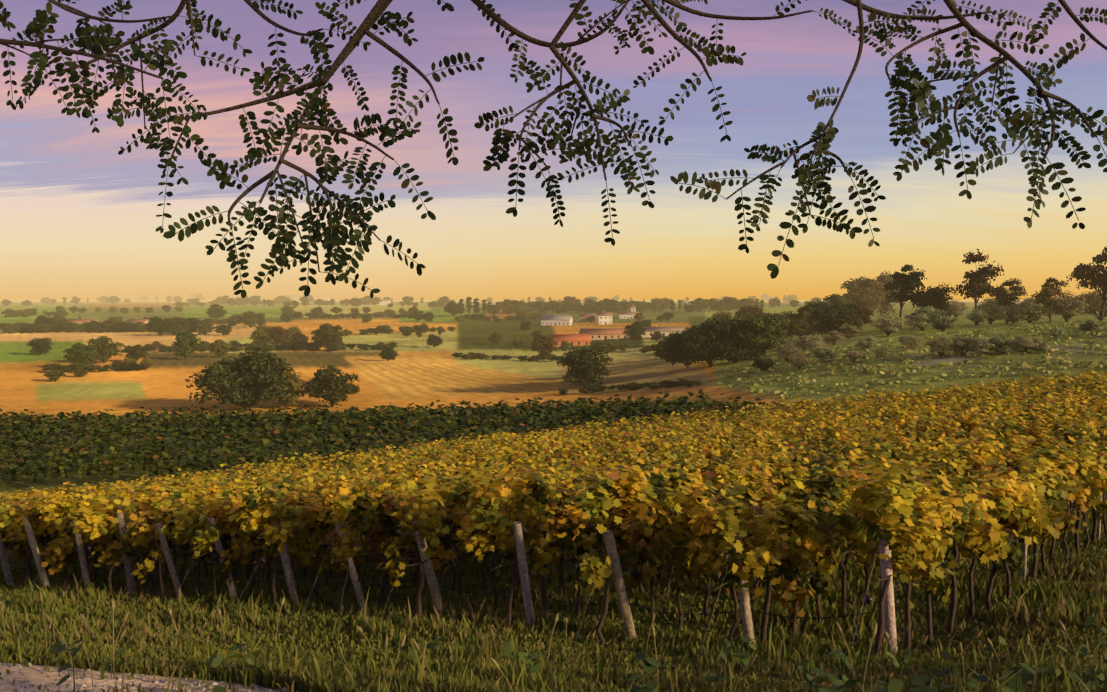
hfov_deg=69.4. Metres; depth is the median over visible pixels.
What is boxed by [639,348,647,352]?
round tree
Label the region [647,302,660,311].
round tree
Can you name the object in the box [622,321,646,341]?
round tree
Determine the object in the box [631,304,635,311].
church tower
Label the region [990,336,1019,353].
bush
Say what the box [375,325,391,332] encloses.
round tree
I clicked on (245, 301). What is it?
round tree
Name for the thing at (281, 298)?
round tree
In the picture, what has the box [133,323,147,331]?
round tree
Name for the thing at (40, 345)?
round tree
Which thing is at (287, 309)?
round tree
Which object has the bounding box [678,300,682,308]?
column tree
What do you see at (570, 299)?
round tree
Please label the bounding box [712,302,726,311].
round tree
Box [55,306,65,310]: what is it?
tall tree
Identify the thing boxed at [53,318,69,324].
round tree
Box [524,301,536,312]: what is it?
round tree
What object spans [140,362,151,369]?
round tree
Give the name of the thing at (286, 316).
round tree
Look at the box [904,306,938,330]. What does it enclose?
bush
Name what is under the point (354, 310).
tall tree
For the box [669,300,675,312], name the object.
column tree
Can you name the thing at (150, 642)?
grass
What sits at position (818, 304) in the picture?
round tree
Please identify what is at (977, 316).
bush
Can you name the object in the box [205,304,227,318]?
round tree
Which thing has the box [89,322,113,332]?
round tree
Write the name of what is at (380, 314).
round tree
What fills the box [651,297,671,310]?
round tree
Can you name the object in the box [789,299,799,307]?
round tree
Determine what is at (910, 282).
sparse tree
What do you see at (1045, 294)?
sparse tree
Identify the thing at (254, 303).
round tree
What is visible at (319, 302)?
round tree
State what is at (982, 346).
bush
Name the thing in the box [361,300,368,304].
round tree
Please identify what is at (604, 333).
farm building
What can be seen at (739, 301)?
round tree
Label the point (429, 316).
round tree
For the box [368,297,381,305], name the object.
round tree
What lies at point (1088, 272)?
sparse tree
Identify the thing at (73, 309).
tall tree
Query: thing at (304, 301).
tall tree
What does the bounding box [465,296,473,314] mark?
column tree
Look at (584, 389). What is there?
round tree
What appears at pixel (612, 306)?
round tree
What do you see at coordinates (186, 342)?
tall tree
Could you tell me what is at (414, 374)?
terrain
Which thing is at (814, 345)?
bush
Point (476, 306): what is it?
column tree
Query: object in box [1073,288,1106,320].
olive tree
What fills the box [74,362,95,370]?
round tree
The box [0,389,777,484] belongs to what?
vineyard leaves
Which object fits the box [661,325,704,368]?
round tree
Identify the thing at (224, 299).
round tree
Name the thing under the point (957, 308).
bush
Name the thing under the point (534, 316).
round tree
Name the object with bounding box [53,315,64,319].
round tree
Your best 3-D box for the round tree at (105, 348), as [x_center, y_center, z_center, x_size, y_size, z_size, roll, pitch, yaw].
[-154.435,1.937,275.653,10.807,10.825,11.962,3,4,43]
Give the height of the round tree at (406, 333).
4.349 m
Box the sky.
[0,0,1106,299]
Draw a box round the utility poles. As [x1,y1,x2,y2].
[189,340,458,357]
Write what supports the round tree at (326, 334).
on the terrain at (414, 374)
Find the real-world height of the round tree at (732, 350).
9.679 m
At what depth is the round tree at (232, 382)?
132.98 m
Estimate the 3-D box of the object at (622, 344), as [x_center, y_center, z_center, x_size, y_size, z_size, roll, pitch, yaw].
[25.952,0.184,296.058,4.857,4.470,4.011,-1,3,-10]
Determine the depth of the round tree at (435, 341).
379.09 m
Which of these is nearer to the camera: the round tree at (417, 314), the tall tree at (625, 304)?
the round tree at (417, 314)
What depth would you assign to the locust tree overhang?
3.34 m
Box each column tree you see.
[458,299,463,315]
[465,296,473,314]
[473,298,481,313]
[481,299,487,314]
[487,302,491,314]
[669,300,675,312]
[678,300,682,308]
[754,299,759,306]
[760,300,764,307]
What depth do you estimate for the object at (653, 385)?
123.54 m
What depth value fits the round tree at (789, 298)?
2943.82 m
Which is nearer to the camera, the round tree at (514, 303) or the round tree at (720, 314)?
the round tree at (720, 314)
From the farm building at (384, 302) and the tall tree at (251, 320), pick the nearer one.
the tall tree at (251, 320)
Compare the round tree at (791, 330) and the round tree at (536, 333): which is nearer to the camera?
the round tree at (791, 330)
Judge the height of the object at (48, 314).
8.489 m
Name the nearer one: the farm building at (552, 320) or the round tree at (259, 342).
the round tree at (259, 342)
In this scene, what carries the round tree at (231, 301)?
on the terrain at (414, 374)
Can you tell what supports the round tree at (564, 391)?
on the terrain at (414, 374)
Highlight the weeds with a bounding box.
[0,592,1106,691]
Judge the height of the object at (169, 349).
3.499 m
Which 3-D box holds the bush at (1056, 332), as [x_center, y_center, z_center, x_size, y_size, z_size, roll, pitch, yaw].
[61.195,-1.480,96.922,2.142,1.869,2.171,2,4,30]
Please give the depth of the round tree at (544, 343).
290.97 m
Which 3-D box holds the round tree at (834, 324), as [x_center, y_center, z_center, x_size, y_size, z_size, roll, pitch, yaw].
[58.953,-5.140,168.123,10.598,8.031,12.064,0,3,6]
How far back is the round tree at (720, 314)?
294.05 m
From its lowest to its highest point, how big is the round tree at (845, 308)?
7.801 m
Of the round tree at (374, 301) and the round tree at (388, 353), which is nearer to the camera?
the round tree at (388, 353)
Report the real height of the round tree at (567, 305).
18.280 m
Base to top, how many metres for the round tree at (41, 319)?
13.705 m
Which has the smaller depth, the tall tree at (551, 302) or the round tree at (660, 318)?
the round tree at (660, 318)
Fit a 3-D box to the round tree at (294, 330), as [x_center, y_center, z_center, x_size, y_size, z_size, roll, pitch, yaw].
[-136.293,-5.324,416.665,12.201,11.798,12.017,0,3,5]
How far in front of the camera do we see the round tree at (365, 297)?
2375.36 m
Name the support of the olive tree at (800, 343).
on the terrain at (414, 374)
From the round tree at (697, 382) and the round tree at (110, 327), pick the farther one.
the round tree at (110, 327)
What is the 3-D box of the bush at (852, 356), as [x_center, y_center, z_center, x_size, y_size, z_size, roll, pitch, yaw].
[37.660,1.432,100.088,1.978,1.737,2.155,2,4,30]
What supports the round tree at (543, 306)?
on the terrain at (414, 374)
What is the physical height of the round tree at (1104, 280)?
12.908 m
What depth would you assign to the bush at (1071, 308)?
161.16 m
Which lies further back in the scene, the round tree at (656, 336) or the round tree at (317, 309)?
the round tree at (317, 309)
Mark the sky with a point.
(78, 218)
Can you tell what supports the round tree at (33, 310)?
on the terrain at (414, 374)
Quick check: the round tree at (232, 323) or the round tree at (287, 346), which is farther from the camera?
the round tree at (232, 323)
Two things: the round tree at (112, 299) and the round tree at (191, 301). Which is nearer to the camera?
the round tree at (191, 301)
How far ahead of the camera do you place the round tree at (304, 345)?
350.30 m
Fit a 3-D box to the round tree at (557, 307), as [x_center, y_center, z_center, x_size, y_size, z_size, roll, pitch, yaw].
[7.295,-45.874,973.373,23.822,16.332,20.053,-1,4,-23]
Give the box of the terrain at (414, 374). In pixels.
[0,300,1106,691]
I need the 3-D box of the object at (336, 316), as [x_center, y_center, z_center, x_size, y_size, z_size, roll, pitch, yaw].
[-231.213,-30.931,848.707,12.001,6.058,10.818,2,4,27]
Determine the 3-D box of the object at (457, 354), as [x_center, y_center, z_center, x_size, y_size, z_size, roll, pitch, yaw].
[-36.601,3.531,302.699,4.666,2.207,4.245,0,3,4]
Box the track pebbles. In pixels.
[0,662,297,691]
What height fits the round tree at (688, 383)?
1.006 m
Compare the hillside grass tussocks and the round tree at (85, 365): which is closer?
the hillside grass tussocks
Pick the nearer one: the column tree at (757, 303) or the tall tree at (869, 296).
the tall tree at (869, 296)
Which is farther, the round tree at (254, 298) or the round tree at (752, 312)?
the round tree at (254, 298)
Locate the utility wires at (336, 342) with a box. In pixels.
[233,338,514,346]
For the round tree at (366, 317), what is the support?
on the terrain at (414, 374)
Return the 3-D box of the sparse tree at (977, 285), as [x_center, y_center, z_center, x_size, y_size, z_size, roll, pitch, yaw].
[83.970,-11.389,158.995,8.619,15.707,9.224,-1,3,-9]
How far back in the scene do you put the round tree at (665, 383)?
120.42 m
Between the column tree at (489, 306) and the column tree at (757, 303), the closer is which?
the column tree at (757, 303)
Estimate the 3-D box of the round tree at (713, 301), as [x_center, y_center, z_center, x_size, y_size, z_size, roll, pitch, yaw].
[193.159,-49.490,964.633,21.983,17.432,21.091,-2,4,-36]
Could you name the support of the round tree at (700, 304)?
on the terrain at (414, 374)
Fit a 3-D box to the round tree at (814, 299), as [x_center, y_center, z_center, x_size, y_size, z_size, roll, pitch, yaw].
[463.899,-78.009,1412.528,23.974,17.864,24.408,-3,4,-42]
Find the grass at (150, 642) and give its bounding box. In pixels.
[0,482,1106,691]
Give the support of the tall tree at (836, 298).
on the terrain at (414, 374)
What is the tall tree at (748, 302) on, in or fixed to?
on the terrain at (414, 374)
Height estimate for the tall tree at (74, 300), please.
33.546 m
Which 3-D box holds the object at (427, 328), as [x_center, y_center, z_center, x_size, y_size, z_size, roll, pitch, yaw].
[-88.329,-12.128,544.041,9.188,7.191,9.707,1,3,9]
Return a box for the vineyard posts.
[0,408,1103,654]
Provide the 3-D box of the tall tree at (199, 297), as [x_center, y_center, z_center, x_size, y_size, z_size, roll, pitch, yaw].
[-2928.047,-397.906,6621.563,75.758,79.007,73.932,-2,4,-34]
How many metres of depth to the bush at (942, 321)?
131.91 m
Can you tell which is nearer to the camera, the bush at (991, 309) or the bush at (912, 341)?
the bush at (912, 341)
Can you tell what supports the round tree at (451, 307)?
on the terrain at (414, 374)
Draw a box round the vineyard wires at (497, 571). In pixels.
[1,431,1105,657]
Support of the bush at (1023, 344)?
on the terrain at (414, 374)
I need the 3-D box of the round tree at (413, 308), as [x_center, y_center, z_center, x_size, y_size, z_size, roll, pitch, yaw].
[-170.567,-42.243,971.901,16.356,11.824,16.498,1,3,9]
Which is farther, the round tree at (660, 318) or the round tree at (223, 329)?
the round tree at (660, 318)
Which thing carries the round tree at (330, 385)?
on the terrain at (414, 374)
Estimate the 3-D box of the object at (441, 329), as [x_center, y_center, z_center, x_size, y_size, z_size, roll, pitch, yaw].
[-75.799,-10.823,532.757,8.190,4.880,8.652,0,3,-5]
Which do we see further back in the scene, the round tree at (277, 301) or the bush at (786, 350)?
the round tree at (277, 301)
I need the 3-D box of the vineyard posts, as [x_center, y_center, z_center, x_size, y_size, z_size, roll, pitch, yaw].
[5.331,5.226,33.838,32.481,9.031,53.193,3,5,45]
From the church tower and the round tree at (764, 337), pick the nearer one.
the round tree at (764, 337)
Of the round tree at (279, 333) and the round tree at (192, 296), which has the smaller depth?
the round tree at (279, 333)
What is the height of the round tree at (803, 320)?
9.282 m
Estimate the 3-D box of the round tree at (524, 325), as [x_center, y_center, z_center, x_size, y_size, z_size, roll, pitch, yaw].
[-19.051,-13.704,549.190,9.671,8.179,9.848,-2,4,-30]
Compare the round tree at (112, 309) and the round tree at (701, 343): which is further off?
the round tree at (112, 309)
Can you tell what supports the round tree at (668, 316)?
on the terrain at (414, 374)
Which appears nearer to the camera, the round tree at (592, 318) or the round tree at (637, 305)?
the round tree at (592, 318)
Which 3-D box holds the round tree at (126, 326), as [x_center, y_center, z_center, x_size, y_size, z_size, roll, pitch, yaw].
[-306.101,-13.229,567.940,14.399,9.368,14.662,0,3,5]
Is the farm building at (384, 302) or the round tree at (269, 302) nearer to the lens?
the round tree at (269, 302)
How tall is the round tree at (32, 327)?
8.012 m
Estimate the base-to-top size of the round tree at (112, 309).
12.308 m
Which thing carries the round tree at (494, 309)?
on the terrain at (414, 374)
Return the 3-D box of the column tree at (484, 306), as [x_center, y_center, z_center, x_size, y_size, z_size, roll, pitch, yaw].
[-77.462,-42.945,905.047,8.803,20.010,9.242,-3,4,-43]
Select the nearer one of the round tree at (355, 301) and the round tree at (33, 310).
the round tree at (33, 310)
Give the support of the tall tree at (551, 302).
on the terrain at (414, 374)
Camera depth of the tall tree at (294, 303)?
1693.49 m
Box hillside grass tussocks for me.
[712,320,1106,398]
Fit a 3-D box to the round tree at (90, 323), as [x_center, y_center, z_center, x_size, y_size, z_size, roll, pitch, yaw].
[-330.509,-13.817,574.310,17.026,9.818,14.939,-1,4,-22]
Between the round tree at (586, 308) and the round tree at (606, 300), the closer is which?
the round tree at (586, 308)
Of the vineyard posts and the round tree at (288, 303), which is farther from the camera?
the round tree at (288, 303)
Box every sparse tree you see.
[883,264,926,328]
[954,249,1004,324]
[988,278,1027,323]
[1030,277,1069,321]
[1066,246,1106,320]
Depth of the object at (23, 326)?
570.10 m
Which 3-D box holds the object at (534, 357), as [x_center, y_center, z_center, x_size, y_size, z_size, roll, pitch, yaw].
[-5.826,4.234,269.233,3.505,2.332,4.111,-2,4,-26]
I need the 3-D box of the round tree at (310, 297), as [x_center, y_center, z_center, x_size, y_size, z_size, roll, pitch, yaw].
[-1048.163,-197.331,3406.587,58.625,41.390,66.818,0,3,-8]
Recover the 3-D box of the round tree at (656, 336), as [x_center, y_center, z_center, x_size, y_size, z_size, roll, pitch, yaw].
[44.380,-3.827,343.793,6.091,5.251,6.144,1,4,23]
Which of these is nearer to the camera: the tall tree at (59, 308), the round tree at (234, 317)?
the round tree at (234, 317)
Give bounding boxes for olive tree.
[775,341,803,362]
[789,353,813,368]
[794,335,811,350]
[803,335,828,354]
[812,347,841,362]
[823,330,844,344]
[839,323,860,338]
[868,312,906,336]
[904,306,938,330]
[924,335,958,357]
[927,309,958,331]
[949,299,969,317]
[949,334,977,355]
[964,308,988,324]
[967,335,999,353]
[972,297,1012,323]
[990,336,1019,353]
[1004,311,1020,322]
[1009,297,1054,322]
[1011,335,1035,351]
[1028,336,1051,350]
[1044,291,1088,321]
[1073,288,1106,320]
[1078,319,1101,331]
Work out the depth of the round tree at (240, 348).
351.43 m
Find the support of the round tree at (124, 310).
on the terrain at (414, 374)
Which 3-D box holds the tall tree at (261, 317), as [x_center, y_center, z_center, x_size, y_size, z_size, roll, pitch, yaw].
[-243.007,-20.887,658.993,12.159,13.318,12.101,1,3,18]
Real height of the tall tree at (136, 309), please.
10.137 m
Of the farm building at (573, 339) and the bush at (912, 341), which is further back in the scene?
the farm building at (573, 339)
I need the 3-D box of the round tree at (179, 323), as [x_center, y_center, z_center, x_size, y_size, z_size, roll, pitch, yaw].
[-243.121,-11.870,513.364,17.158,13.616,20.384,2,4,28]
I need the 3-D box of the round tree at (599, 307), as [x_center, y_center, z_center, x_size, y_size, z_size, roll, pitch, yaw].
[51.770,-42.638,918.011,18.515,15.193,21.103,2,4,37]
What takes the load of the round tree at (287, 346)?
on the terrain at (414, 374)
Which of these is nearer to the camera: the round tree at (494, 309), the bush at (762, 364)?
the bush at (762, 364)
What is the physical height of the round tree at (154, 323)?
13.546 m
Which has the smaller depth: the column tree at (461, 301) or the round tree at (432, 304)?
the column tree at (461, 301)
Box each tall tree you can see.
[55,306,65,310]
[68,306,78,312]
[70,296,79,303]
[133,307,139,311]
[171,330,203,359]
[195,293,204,301]
[241,311,258,327]
[255,313,265,324]
[291,300,298,306]
[299,296,309,306]
[329,299,335,304]
[350,308,358,313]
[416,330,421,336]
[499,299,511,311]
[547,300,556,311]
[618,300,630,310]
[740,298,754,307]
[822,293,847,305]
[841,276,886,315]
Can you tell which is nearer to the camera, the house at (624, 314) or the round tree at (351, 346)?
the round tree at (351, 346)
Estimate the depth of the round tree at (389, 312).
891.97 m
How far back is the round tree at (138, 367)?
239.18 m
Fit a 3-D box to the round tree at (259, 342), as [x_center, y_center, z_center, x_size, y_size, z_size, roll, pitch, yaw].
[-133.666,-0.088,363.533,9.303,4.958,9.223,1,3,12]
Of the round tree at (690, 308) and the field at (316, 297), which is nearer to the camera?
the round tree at (690, 308)
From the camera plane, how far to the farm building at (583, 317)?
688.61 m
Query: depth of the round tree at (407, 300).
2076.24 m
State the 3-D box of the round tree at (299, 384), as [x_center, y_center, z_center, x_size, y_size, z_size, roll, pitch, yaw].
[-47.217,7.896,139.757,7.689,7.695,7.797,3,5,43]
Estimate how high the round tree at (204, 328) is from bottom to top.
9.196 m
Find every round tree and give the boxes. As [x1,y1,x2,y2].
[0,323,20,333]
[2,299,11,305]
[21,300,32,305]
[23,308,36,315]
[26,323,46,332]
[26,336,52,354]
[33,315,55,324]
[40,297,50,303]
[50,310,67,316]
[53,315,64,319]
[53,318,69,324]
[63,343,98,364]
[73,324,88,331]
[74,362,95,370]
[82,320,99,331]
[85,336,124,362]
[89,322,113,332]
[95,320,116,332]
[96,296,106,302]
[105,296,121,303]
[107,306,118,312]
[112,321,132,331]
[113,316,122,322]
[119,308,130,314]
[121,344,149,359]
[132,364,144,370]
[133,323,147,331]
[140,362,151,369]
[144,316,175,335]
[145,308,153,312]
[161,305,170,312]
[161,317,189,335]
[172,295,182,301]
[174,301,185,306]
[175,307,182,311]
[182,317,202,332]
[185,349,300,411]
[186,298,198,304]
[188,293,195,298]
[191,343,203,350]
[196,322,213,334]
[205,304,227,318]
[206,339,232,357]
[214,324,232,335]
[216,295,230,304]
[226,298,237,305]
[228,314,242,323]
[228,320,237,325]
[235,296,250,304]
[236,346,244,350]
[238,315,247,321]
[249,295,261,302]
[249,323,273,342]
[251,301,258,305]
[252,340,270,348]
[264,371,306,408]
[265,300,273,305]
[266,325,289,344]
[272,298,281,304]
[276,295,288,303]
[279,312,293,321]
[279,341,294,349]
[280,306,294,312]
[283,301,290,306]
[284,325,301,342]
[291,331,309,342]
[294,340,312,349]
[302,365,359,406]
[307,295,314,302]
[310,307,323,312]
[311,323,346,351]
[313,299,323,305]
[330,306,342,313]
[346,344,355,348]
[348,297,362,306]
[360,313,372,322]
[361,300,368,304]
[363,295,371,304]
[363,307,370,312]
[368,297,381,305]
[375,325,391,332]
[377,312,387,316]
[379,347,398,360]
[381,309,395,316]
[402,296,413,305]
[402,330,410,336]
[408,306,417,311]
[410,310,423,321]
[412,324,425,331]
[421,312,433,321]
[426,334,442,346]
[428,301,436,307]
[436,296,449,306]
[443,301,464,316]
[483,316,491,320]
[487,304,501,314]
[487,333,502,343]
[501,302,513,313]
[502,355,511,360]
[506,315,515,319]
[510,300,523,307]
[512,303,526,312]
[520,320,532,329]
[521,303,531,312]
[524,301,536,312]
[527,313,541,319]
[530,334,558,353]
[531,330,541,337]
[533,301,550,312]
[534,297,544,301]
[551,302,566,312]
[554,300,572,312]
[557,344,613,387]
[558,389,567,393]
[562,296,581,311]
[570,302,582,312]
[578,386,589,393]
[580,303,593,312]
[584,299,598,312]
[586,315,595,322]
[592,302,605,312]
[599,298,618,304]
[605,300,623,312]
[615,384,623,390]
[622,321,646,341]
[629,301,645,311]
[634,312,644,320]
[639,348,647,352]
[640,319,651,326]
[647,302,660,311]
[650,331,662,340]
[650,335,677,364]
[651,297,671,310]
[653,300,669,310]
[656,315,665,320]
[659,380,674,387]
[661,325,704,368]
[662,312,674,320]
[680,318,738,366]
[683,381,692,386]
[685,304,696,312]
[688,298,709,311]
[692,380,701,385]
[703,314,765,362]
[705,309,734,321]
[707,298,720,310]
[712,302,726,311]
[719,296,740,310]
[731,313,790,357]
[734,305,767,320]
[736,298,747,309]
[759,293,771,301]
[765,314,803,344]
[768,298,778,306]
[779,305,819,338]
[785,295,797,301]
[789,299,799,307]
[799,298,845,332]
[807,303,859,335]
[810,297,821,303]
[819,303,864,330]
[846,300,872,333]
[873,271,904,316]
[908,282,954,324]
[1097,273,1106,304]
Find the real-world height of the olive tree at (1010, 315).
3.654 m
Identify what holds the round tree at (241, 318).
on the terrain at (414, 374)
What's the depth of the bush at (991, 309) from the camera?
165.38 m
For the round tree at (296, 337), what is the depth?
378.16 m
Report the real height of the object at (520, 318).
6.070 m
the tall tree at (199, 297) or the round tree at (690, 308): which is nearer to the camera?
the round tree at (690, 308)
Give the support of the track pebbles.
on the terrain at (414, 374)
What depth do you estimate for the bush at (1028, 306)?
163.11 m
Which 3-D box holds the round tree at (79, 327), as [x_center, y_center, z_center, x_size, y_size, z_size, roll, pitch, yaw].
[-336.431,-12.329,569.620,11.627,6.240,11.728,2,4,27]
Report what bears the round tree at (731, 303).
on the terrain at (414, 374)
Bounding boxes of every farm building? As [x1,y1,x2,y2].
[66,318,97,324]
[125,318,148,323]
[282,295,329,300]
[362,300,390,304]
[541,315,573,325]
[550,332,591,346]
[579,313,596,321]
[579,327,627,339]
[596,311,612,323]
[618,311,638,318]
[642,326,685,337]
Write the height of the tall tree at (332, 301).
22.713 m
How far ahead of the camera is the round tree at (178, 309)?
1249.09 m
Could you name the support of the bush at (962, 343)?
on the terrain at (414, 374)
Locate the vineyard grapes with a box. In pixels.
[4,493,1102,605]
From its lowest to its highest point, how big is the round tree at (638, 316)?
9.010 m
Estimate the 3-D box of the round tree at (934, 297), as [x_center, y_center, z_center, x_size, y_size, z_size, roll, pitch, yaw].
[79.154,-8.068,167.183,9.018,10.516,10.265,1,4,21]
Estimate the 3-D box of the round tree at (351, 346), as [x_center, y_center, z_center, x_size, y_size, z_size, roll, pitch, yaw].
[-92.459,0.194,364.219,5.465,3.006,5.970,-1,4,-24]
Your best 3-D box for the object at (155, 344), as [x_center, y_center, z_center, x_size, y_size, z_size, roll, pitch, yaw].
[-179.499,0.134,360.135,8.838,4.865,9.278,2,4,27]
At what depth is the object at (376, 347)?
354.63 m
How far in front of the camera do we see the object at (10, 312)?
989.96 m
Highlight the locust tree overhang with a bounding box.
[0,0,1106,297]
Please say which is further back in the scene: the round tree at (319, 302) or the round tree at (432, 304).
the round tree at (319, 302)
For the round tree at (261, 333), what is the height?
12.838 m
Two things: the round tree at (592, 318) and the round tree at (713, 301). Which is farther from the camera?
the round tree at (713, 301)
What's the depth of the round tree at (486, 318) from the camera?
739.51 m
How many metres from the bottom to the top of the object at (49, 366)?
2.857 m
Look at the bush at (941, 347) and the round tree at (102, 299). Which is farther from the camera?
the round tree at (102, 299)
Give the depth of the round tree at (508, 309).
977.68 m
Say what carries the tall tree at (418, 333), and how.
on the terrain at (414, 374)
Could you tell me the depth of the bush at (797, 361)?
104.11 m
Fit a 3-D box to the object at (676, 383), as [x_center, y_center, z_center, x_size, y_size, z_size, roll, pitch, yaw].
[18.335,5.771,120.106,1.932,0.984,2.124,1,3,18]
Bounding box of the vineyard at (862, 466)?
[0,366,1106,656]
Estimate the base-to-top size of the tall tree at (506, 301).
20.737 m
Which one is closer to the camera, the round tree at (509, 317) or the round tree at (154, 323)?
the round tree at (154, 323)
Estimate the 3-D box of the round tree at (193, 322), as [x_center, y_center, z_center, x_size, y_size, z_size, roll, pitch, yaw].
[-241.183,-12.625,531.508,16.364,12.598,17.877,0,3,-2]
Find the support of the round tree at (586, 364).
on the terrain at (414, 374)
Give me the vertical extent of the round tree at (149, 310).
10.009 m

